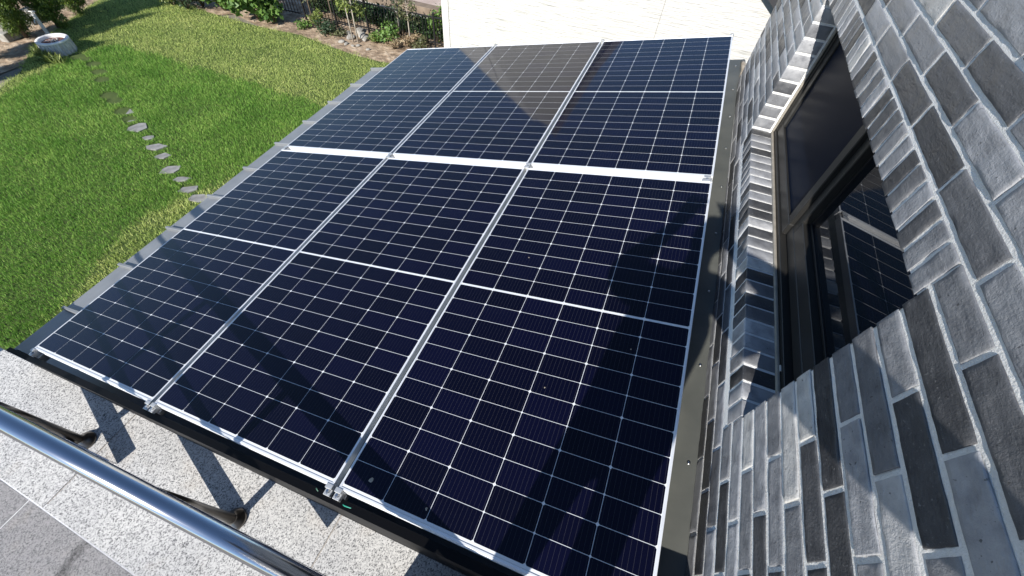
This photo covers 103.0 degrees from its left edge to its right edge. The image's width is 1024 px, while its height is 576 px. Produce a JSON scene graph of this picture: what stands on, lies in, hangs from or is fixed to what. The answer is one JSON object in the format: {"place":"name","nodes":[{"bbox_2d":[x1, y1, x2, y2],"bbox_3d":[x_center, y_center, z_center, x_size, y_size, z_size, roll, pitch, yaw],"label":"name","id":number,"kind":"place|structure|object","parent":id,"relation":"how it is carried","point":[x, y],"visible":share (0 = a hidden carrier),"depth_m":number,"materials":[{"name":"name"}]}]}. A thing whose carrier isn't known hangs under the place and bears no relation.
{"place":"outdoors","nodes":[
{"label":"outdoors","id":0,"kind":"place"},
{"bbox_2d":[26,13,43,25],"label":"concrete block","id":1,"kind":"structure","parent":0,"point":[33,23],"depth_m":10.37,"materials":[{"name":"grey concrete"}]},
{"bbox_2d":[18,172,239,343],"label":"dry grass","id":2,"kind":"structure","parent":0,"point":[149,232],"depth_m":6.38,"materials":[{"name":"green plant"}]},
{"bbox_2d":[0,0,308,87],"bbox_3d":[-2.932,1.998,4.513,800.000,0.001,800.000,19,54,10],"label":"ground","id":3,"kind":"structure","parent":0,"point":[11,72],"depth_m":9.08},
{"bbox_2d":[366,0,441,16],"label":"retaining wall","id":4,"kind":"structure","parent":3,"relation":"on","point":[423,8],"depth_m":12.28,"materials":[{"name":"brown concrete"}]},
{"bbox_2d":[441,0,777,62],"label":"neighbour house","id":5,"kind":"structure","parent":3,"relation":"on","point":[467,23],"depth_m":8.44,"materials":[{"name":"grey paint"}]},
{"bbox_2d":[0,0,389,349],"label":"lawn","id":6,"kind":"structure","parent":0,"point":[110,96],"depth_m":8.00,"materials":[{"name":"plant"}]},
{"bbox_2d":[26,11,49,33],"bbox_3d":[-11.380,-6.311,9.825,0.160,0.619,0.189,-8,54,-11],"label":"garden tap","id":7,"kind":"object","parent":6,"relation":"on","point":[39,22],"visible":0.79,"depth_m":9.79,"materials":[{"name":"metal"}]},
{"bbox_2d":[30,41,65,63],"bbox_3d":[-10.741,-5.402,9.367,0.635,0.306,1.302,-35,63,-27],"label":"grass tuft","id":8,"kind":"object","parent":6,"relation":"on","point":[48,56],"visible":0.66,"depth_m":9.27,"materials":[{"name":"green plant"}]},
{"bbox_2d":[34,33,77,56],"bbox_3d":[-10.714,-5.674,9.620,0.691,0.406,0.684,19,54,10],"label":"round planter","id":9,"kind":"object","parent":6,"relation":"on","point":[62,44],"visible":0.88,"depth_m":9.49,"materials":[{"name":"grey concrete"}]},
{"bbox_2d":[127,123,147,131],"bbox_3d":[-7.390,-3.156,8.063,0.298,0.056,0.355,31,57,18],"label":"stepping stone","id":10,"kind":"object","parent":6,"relation":"on","point":[141,127],"visible":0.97,"depth_m":8.04,"materials":[{"name":"grey stone"}]},
{"bbox_2d":[142,135,154,139],"bbox_3d":[-7.038,-2.901,7.896,0.196,0.056,0.140,-28,60,-23],"label":"stepping stone","id":11,"kind":"object","parent":6,"relation":"on","point":[149,137],"visible":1,"depth_m":7.87,"materials":[{"name":"grey stone"}]},
{"bbox_2d":[146,143,168,150],"bbox_3d":[-6.740,-2.666,7.740,0.381,0.055,0.206,-11,54,-13],"label":"stepping stone","id":12,"kind":"object","parent":6,"relation":"on","point":[156,147],"visible":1,"depth_m":7.71,"materials":[{"name":"grey stone"}]},
{"bbox_2d":[155,153,170,158],"bbox_3d":[-6.500,-2.444,7.591,0.159,0.054,0.257,39,59,23],"label":"stepping stone","id":13,"kind":"object","parent":6,"relation":"on","point":[162,155],"visible":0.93,"depth_m":7.57,"materials":[{"name":"grey stone"}]},
{"bbox_2d":[155,0,178,5],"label":"shrub","id":14,"kind":"object","parent":6,"relation":"on","point":[170,1],"visible":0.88,"depth_m":11.49,"materials":[{"name":"green plant"}]},
{"bbox_2d":[159,166,180,173],"bbox_3d":[-6.182,-2.131,7.377,0.310,0.054,0.205,-8,54,-10],"label":"stepping stone","id":15,"kind":"object","parent":6,"relation":"on","point":[171,169],"visible":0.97,"depth_m":7.35,"materials":[{"name":"grey stone"}]},
{"bbox_2d":[173,177,191,181],"bbox_3d":[-5.857,-1.926,7.245,0.307,0.055,0.127,-10,54,-12],"label":"stepping stone","id":16,"kind":"object","parent":6,"relation":"on","point":[180,179],"visible":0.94,"depth_m":7.21,"materials":[{"name":"grey stone"}]},
{"bbox_2d":[172,0,201,8],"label":"shrub","id":17,"kind":"object","parent":6,"relation":"on","point":[186,2],"visible":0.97,"depth_m":11.34,"materials":[{"name":"green plant"}]},
{"bbox_2d":[178,186,198,192],"bbox_3d":[-5.634,-1.695,7.087,0.316,0.054,0.165,-12,55,-13],"label":"stepping stone","id":18,"kind":"object","parent":6,"relation":"on","point":[189,189],"visible":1,"depth_m":7.07,"materials":[{"name":"grey stone"}]},
{"bbox_2d":[0,0,389,106],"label":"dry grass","id":19,"kind":"structure","parent":6,"relation":"on","point":[127,8],"depth_m":10.30,"materials":[{"name":"green plant"}]},
{"bbox_2d":[188,194,207,202],"bbox_3d":[-5.360,-1.537,6.988,0.292,0.056,0.207,11,53,4],"label":"stepping stone","id":20,"kind":"object","parent":6,"relation":"on","point":[197,198],"visible":0.62,"depth_m":6.96,"materials":[{"name":"grey stone"}]},
{"bbox_2d":[685,0,1023,575],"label":"brick house","id":21,"kind":"structure","parent":6,"relation":"on","point":[863,409],"depth_m":0.97,"materials":[{"name":"grey brick"}]},
{"bbox_2d":[0,480,136,575],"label":"balcony base","id":22,"kind":"object","parent":21,"relation":"attached to","point":[68,526],"depth_m":1.91,"materials":[{"name":"white tile"}]},
{"bbox_2d":[0,480,132,575],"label":"balcony floor","id":23,"kind":"structure","parent":22,"relation":"on","point":[35,540],"depth_m":1.87,"materials":[{"name":"grey stone"}]},
{"bbox_2d":[0,478,134,575],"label":"floor joint","id":24,"kind":"object","parent":23,"relation":"on","point":[36,504],"visible":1,"depth_m":1.93,"materials":[{"name":"grey concrete"}]},
{"bbox_2d":[0,348,465,575],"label":"granite ledge","id":25,"kind":"object","parent":22,"relation":"attached to","point":[314,535],"visible":0.65,"depth_m":2.02,"materials":[{"name":"stone"}]},
{"bbox_2d":[0,402,325,575],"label":"balcony railing","id":26,"kind":"object","parent":25,"relation":"on","point":[215,527],"visible":1,"depth_m":1.24,"materials":[{"name":"silver metal"}]},
{"bbox_2d":[6,59,745,575],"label":"canopy roof","id":27,"kind":"structure","parent":21,"relation":"attached to","point":[672,551],"depth_m":1.91,"materials":[{"name":"silver metal"}]},
{"bbox_2d":[37,353,50,361],"bbox_3d":[-1.959,-1.172,3.576,0.045,0.045,4.307,11,53,21],"label":"mounting rail","id":28,"kind":"object","parent":27,"relation":"attached to","point":[43,357],"visible":0.13,"depth_m":2.36,"materials":[{"name":"metal"}]},
{"bbox_2d":[28,348,40,357],"bbox_3d":[-2.747,0.382,2.350,0.038,0.063,0.042,11,53,21],"label":"panel clamp","id":29,"kind":"object","parent":28,"relation":"attached to","point":[34,352],"visible":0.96,"depth_m":2.33,"materials":[{"name":"metal"}]},
{"bbox_2d":[35,150,386,401],"bbox_3d":[-1.858,-0.318,2.749,1.122,0.036,2.098,11,53,21],"label":"solar panel","id":30,"kind":"object","parent":28,"relation":"on","point":[154,325],"visible":0.92,"depth_m":2.54,"materials":[{"name":"glass"}]},
{"bbox_2d":[287,45,493,156],"bbox_3d":[-1.082,-1.900,3.963,1.122,0.034,2.098,11,53,21],"label":"solar panel","id":31,"kind":"object","parent":28,"relation":"on","point":[392,106],"visible":0.88,"depth_m":3.79,"materials":[{"name":"glass"}]},
{"bbox_2d":[338,47,599,495],"bbox_3d":[0.111,-0.776,2.768,0.044,0.043,4.307,11,53,21],"label":"mounting rail","id":32,"kind":"object","parent":27,"relation":"attached to","point":[447,303],"visible":0.16,"depth_m":2.04,"materials":[{"name":"metal"}]},
{"bbox_2d":[323,482,335,497],"bbox_3d":[-0.687,0.773,1.547,0.038,0.063,0.042,11,53,21],"label":"panel clamp","id":33,"kind":"object","parent":32,"relation":"attached to","point":[329,490],"visible":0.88,"depth_m":1.53,"materials":[{"name":"metal"}]},
{"bbox_2d":[332,487,348,501],"bbox_3d":[-0.645,0.781,1.531,0.038,0.063,0.042,11,53,21],"label":"panel clamp","id":34,"kind":"object","parent":32,"relation":"attached to","point":[339,495],"visible":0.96,"depth_m":1.51,"materials":[{"name":"metal"}]},
{"bbox_2d":[339,168,711,575],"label":"solar panel","id":35,"kind":"object","parent":32,"relation":"on","point":[527,423],"visible":0.98,"depth_m":1.65,"materials":[{"name":"glass"}]},
{"bbox_2d":[524,163,532,170],"bbox_3d":[0.107,-0.812,2.739,0.052,0.034,0.060,11,53,21],"label":"panel clamp","id":36,"kind":"object","parent":32,"relation":"attached to","point":[527,166],"visible":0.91,"depth_m":2.73,"materials":[{"name":"metal"}]},
{"bbox_2d":[531,36,732,180],"bbox_3d":[1.021,-1.498,3.142,1.122,0.037,2.099,11,53,21],"label":"solar panel","id":37,"kind":"object","parent":32,"relation":"on","point":[646,107],"visible":0.93,"depth_m":2.94,"materials":[{"name":"glass"}]},
{"bbox_2d":[771,28,916,392],"bbox_3d":[1.292,-0.427,1.623,0.114,0.704,1.958,19,54,10],"label":"window","id":38,"kind":"structure","parent":21,"relation":"in","point":[839,268],"depth_m":1.56,"materials":[{"name":"black glass"}]},
{"bbox_2d":[0,0,443,73],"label":"garden bed","id":39,"kind":"object","parent":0,"point":[13,54],"visible":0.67,"depth_m":10.99,"materials":[{"name":"soil"}]},
{"bbox_2d":[0,28,23,42],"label":"concrete block","id":40,"kind":"structure","parent":39,"relation":"on","point":[5,37],"depth_m":9.77,"materials":[{"name":"grey concrete"}]},
{"bbox_2d":[0,0,35,37],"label":"cypress tree","id":41,"kind":"object","parent":39,"relation":"on","point":[16,18],"visible":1,"depth_m":9.62,"materials":[{"name":"green plant"}]},
{"bbox_2d":[18,0,70,28],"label":"cypress tree","id":42,"kind":"object","parent":39,"relation":"on","point":[46,10],"visible":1,"depth_m":9.98,"materials":[{"name":"green plant"}]},
{"bbox_2d":[58,0,86,15],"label":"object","id":43,"kind":"object","parent":39,"relation":"on","point":[76,6],"visible":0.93,"depth_m":10.71,"materials":[{"name":"green plant"}]},
{"bbox_2d":[190,0,205,6],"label":"shrub","id":44,"kind":"object","parent":39,"relation":"on","point":[202,4],"visible":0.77,"depth_m":11.64,"materials":[{"name":"green plant"}]},
{"bbox_2d":[200,0,226,10],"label":"shrub","id":45,"kind":"object","parent":39,"relation":"on","point":[217,3],"visible":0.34,"depth_m":11.33,"materials":[{"name":"green plant"}]},
{"bbox_2d":[216,0,273,19],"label":"shrub","id":46,"kind":"object","parent":39,"relation":"on","point":[238,6],"visible":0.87,"depth_m":10.83,"materials":[{"name":"green plant"}]},
{"bbox_2d":[255,0,283,23],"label":"shrub","id":47,"kind":"object","parent":39,"relation":"on","point":[268,12],"visible":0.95,"depth_m":11.00,"materials":[{"name":"green plant"}]},
{"bbox_2d":[293,18,311,29],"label":"plant","id":48,"kind":"object","parent":39,"relation":"on","point":[302,24],"visible":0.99,"depth_m":11.21,"materials":[{"name":"green plant"}]},
{"bbox_2d":[302,0,317,13],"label":"young tree","id":49,"kind":"object","parent":39,"relation":"on","point":[314,1],"visible":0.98,"depth_m":11.12,"materials":[{"name":"brown plant"}]},
{"bbox_2d":[306,8,323,27],"bbox_3d":[-5.362,-7.355,11.148,0.460,0.508,0.552,-24,58,-21],"label":"plant","id":50,"kind":"object","parent":39,"relation":"on","point":[317,15],"visible":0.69,"depth_m":11.09,"materials":[{"name":"green plant"}]},
{"bbox_2d":[311,18,337,35],"bbox_3d":[-5.027,-7.061,11.030,0.650,0.387,0.596,-22,57,-20],"label":"plant","id":51,"kind":"object","parent":39,"relation":"on","point":[325,29],"visible":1,"depth_m":10.95,"materials":[{"name":"green plant"}]},
{"bbox_2d":[328,0,339,28],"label":"young tree","id":52,"kind":"object","parent":39,"relation":"on","point":[331,11],"visible":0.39,"depth_m":10.97,"materials":[{"name":"brown plant"}]},
{"bbox_2d":[330,27,349,36],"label":"plant","id":53,"kind":"object","parent":39,"relation":"on","point":[338,32],"visible":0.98,"depth_m":11.04,"materials":[{"name":"green plant"}]},
{"bbox_2d":[333,0,365,42],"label":"young tree","id":54,"kind":"object","parent":39,"relation":"on","point":[344,6],"visible":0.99,"depth_m":10.34,"materials":[{"name":"green plant"}]},
{"bbox_2d":[347,34,355,39],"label":"rock","id":55,"kind":"object","parent":39,"relation":"on","point":[349,37],"visible":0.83,"depth_m":10.98,"materials":[{"name":"grey stone"}]},
{"bbox_2d":[356,27,362,33],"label":"rock","id":56,"kind":"object","parent":39,"relation":"on","point":[359,29],"visible":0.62,"depth_m":11.23,"materials":[{"name":"grey stone"}]},
{"bbox_2d":[277,0,443,47],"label":"bar fence","id":57,"kind":"object","parent":39,"relation":"on","point":[367,22],"visible":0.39,"depth_m":10.96,"materials":[{"name":"black metal"}]},
{"bbox_2d":[358,31,365,38],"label":"rock","id":58,"kind":"object","parent":39,"relation":"on","point":[361,34],"visible":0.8,"depth_m":11.06,"materials":[{"name":"grey stone"}]},
{"bbox_2d":[362,35,368,41],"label":"rock","id":59,"kind":"object","parent":39,"relation":"on","point":[364,38],"visible":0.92,"depth_m":10.99,"materials":[{"name":"grey stone"}]},
{"bbox_2d":[304,0,443,41],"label":"hedge","id":60,"kind":"object","parent":39,"relation":"on","point":[373,16],"visible":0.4,"depth_m":11.26,"materials":[{"name":"green plant"}]},
{"bbox_2d":[367,32,382,42],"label":"plant","id":61,"kind":"object","parent":39,"relation":"on","point":[373,38],"visible":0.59,"depth_m":10.87,"materials":[{"name":"green plant"}]},
{"bbox_2d":[370,18,399,43],"bbox_3d":[-3.307,-6.773,10.865,0.899,0.517,0.871,18,54,10],"label":"plant","id":62,"kind":"object","parent":39,"relation":"on","point":[383,34],"visible":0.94,"depth_m":10.74,"materials":[{"name":"green plant"}]},
{"bbox_2d":[385,35,403,48],"bbox_3d":[-3.124,-6.466,10.761,0.460,0.331,0.477,-19,57,-18],"label":"plant","id":63,"kind":"object","parent":39,"relation":"on","point":[393,45],"visible":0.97,"depth_m":10.72,"materials":[{"name":"beige plant"}]},
{"bbox_2d":[388,0,404,37],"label":"young tree","id":64,"kind":"object","parent":39,"relation":"on","point":[392,6],"visible":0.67,"depth_m":10.69,"materials":[{"name":"green plant"}]},
{"bbox_2d":[394,0,419,38],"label":"young tree","id":65,"kind":"object","parent":39,"relation":"on","point":[410,9],"visible":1,"depth_m":10.36,"materials":[{"name":"green plant"}]},
{"bbox_2d":[398,30,420,46],"bbox_3d":[-2.759,-6.568,10.820,0.512,0.406,0.624,27,55,15],"label":"plant","id":66,"kind":"object","parent":39,"relation":"on","point":[407,38],"visible":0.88,"depth_m":10.78,"materials":[{"name":"beige plant"}]},
{"bbox_2d":[408,32,427,48],"bbox_3d":[-2.494,-6.537,10.858,0.617,0.344,0.600,7,53,1],"label":"plant","id":67,"kind":"object","parent":39,"relation":"on","point":[418,44],"visible":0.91,"depth_m":10.78,"materials":[{"name":"green plant"}]},
{"bbox_2d":[426,3,442,42],"bbox_3d":[-2.028,-7.068,10.897,0.544,0.971,0.518,-35,62,-27],"label":"plant","id":68,"kind":"object","parent":39,"relation":"on","point":[438,13],"visible":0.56,"depth_m":10.77,"materials":[{"name":"green plant"}]},
{"bbox_2d":[413,0,440,5],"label":"paving","id":69,"kind":"structure","parent":0,"point":[433,2],"depth_m":12.49,"materials":[{"name":"beige concrete"}]},
{"label":"mounting rail","id":70,"kind":"object","parent":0,"visible":0},
{"bbox_2d":[143,400,151,410],"bbox_3d":[-1.736,0.573,1.956,0.038,0.063,0.042,11,53,21],"label":"panel clamp","id":71,"kind":"object","parent":70,"relation":"attached to","point":[147,406],"visible":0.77,"depth_m":1.94,"materials":[{"name":"metal"}]},
{"bbox_2d":[148,402,164,414],"bbox_3d":[-1.697,0.581,1.941,0.038,0.063,0.042,11,53,21],"label":"panel clamp","id":72,"kind":"object","parent":70,"relation":"attached to","point":[154,408],"visible":0.94,"depth_m":1.93,"materials":[{"name":"metal"}]},
{"bbox_2d":[154,157,524,487],"bbox_3d":[-0.806,-0.117,2.339,1.122,0.034,2.098,11,53,21],"label":"solar panel","id":73,"kind":"object","parent":70,"relation":"on","point":[302,362],"visible":0.99,"depth_m":2.09,"materials":[{"name":"glass"}]},
{"bbox_2d":[386,153,394,158],"bbox_3d":[-0.945,-1.013,3.150,0.052,0.034,0.060,11,53,21],"label":"panel clamp","id":74,"kind":"object","parent":70,"relation":"attached to","point":[390,155],"visible":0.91,"depth_m":3.14,"materials":[{"name":"metal"}]},
{"bbox_2d":[392,41,600,166],"bbox_3d":[-0.030,-1.699,3.553,1.122,0.034,2.098,11,53,21],"label":"solar panel","id":75,"kind":"object","parent":70,"relation":"on","point":[501,105],"visible":0.91,"depth_m":3.37,"materials":[{"name":"glass"}]},
{"label":"mounting rail","id":76,"kind":"object","parent":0,"visible":0},
{"bbox_2d":[702,175,711,181],"bbox_3d":[1.121,-0.618,2.343,0.052,0.034,0.060,11,53,21],"label":"panel clamp","id":77,"kind":"object","parent":76,"relation":"attached to","point":[707,178],"visible":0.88,"depth_m":2.33,"materials":[{"name":"metal"}]}
]}

